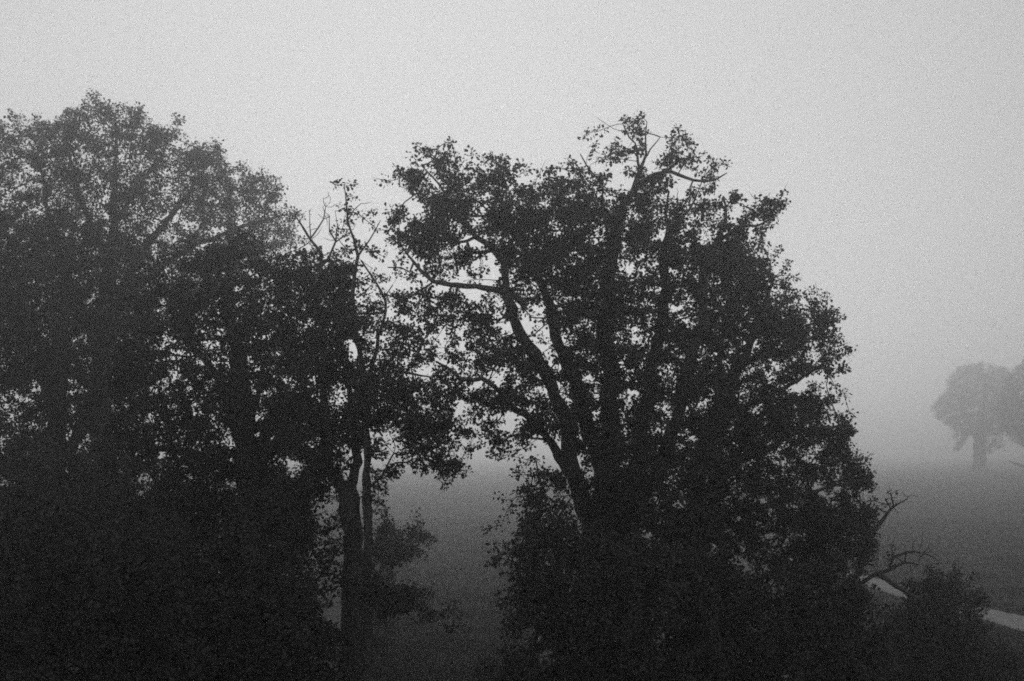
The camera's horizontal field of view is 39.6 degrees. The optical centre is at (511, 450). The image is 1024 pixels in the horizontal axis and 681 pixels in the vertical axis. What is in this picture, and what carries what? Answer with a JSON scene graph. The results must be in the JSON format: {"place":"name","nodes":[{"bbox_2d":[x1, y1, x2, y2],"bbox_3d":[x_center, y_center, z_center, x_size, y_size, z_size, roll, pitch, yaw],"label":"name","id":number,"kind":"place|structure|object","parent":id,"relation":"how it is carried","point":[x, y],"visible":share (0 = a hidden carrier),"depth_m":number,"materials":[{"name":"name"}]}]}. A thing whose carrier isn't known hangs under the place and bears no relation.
{"place":"outdoors","nodes":[
{"label":"outdoors","id":0,"kind":"place"},
{"bbox_2d":[0,453,1023,680],"bbox_3d":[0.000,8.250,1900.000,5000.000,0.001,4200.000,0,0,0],"label":"ground","id":1,"kind":"structure","parent":0,"point":[948,487],"depth_m":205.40,"materials":[{"name":"grey plant"}]},
{"bbox_2d":[0,482,166,680],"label":"leafy shrub","id":2,"kind":"object","parent":1,"relation":"on","point":[24,644],"visible":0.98,"depth_m":32.18,"materials":[{"name":"black plant"}]},
{"bbox_2d":[0,201,171,636],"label":"leafy tree","id":3,"kind":"object","parent":1,"relation":"on","point":[55,400],"visible":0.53,"depth_m":62.80,"materials":[{"name":"black plant"}]},
{"bbox_2d":[0,88,308,517],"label":"domed tree","id":4,"kind":"object","parent":1,"relation":"on","point":[198,157],"visible":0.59,"depth_m":74.41,"materials":[{"name":"black plant"}]},
{"bbox_2d":[0,428,331,651],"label":"leafy thicket","id":5,"kind":"object","parent":1,"relation":"on","point":[48,461],"visible":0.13,"depth_m":55.23,"materials":[{"name":"black plant"}]},
{"bbox_2d":[86,228,352,680],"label":"oak tree","id":6,"kind":"object","parent":1,"relation":"on","point":[236,400],"visible":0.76,"depth_m":41.02,"materials":[{"name":"black plant"}]},
{"bbox_2d":[202,460,364,680],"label":"leafy shrub","id":7,"kind":"object","parent":1,"relation":"on","point":[276,603],"visible":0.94,"depth_m":35.64,"materials":[{"name":"black plant"}]},
{"bbox_2d":[252,192,383,680],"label":"forked tree","id":8,"kind":"object","parent":1,"relation":"on","point":[321,286],"visible":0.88,"depth_m":37.70,"materials":[{"name":"black plant"}]},
{"bbox_2d":[362,504,437,666],"bbox_3d":[-4.266,5.220,53.980,2.985,6.374,2.085,0,0,0],"label":"young sapling","id":9,"kind":"object","parent":1,"relation":"on","point":[386,544],"visible":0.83,"depth_m":53.82,"materials":[{"name":"black plant"}]},
{"bbox_2d":[328,178,477,680],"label":"slender tree","id":10,"kind":"object","parent":1,"relation":"on","point":[398,399],"visible":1,"depth_m":36.02,"materials":[{"name":"black plant"}]},
{"bbox_2d":[468,509,611,680],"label":"leafy shrub","id":11,"kind":"object","parent":1,"relation":"on","point":[543,585],"visible":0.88,"depth_m":36.62,"materials":[{"name":"black plant"}]},
{"bbox_2d":[373,111,790,680],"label":"oak tree","id":12,"kind":"object","parent":1,"relation":"on","point":[616,504],"visible":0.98,"depth_m":38.79,"materials":[{"name":"black plant"}]},
{"bbox_2d":[684,223,883,675],"bbox_3d":[8.199,0.793,43.508,6.528,15.402,5.559,0,0,0],"label":"oak tree","id":13,"kind":"object","parent":1,"relation":"on","point":[769,328],"visible":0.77,"depth_m":42.56,"materials":[{"name":"black plant"}]},
{"bbox_2d":[697,538,919,680],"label":"leafy shrub","id":14,"kind":"object","parent":1,"relation":"on","point":[865,657],"visible":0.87,"depth_m":37.60,"materials":[{"name":"black plant"}]},
{"bbox_2d":[813,486,959,674],"bbox_3d":[10.994,4.708,42.032,4.210,7.399,2.191,0,0,0],"label":"bare shrub","id":15,"kind":"object","parent":1,"relation":"on","point":[869,542],"visible":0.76,"depth_m":41.75,"materials":[{"name":"black plant"}]},
{"bbox_2d":[870,563,1023,680],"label":"dense bush","id":16,"kind":"object","parent":1,"relation":"on","point":[957,650],"visible":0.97,"depth_m":45.19,"materials":[{"name":"black plant"}]},
{"bbox_2d":[930,361,1020,470],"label":"tree","id":17,"kind":"object","parent":1,"relation":"on","point":[980,433],"visible":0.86,"depth_m":557.52,"materials":[{"name":"grey plant"}]},
{"bbox_2d":[992,359,1023,467],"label":"tree","id":18,"kind":"object","parent":1,"relation":"on","point":[1010,402],"visible":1,"depth_m":449.17,"materials":[{"name":"grey plant"}]},
{"bbox_2d":[0,0,1023,452],"label":"sky","id":19,"kind":"structure","parent":0,"point":[893,130],"materials":[{"name":"grey"}]},
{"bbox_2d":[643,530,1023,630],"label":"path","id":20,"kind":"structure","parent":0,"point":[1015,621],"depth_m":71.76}
]}

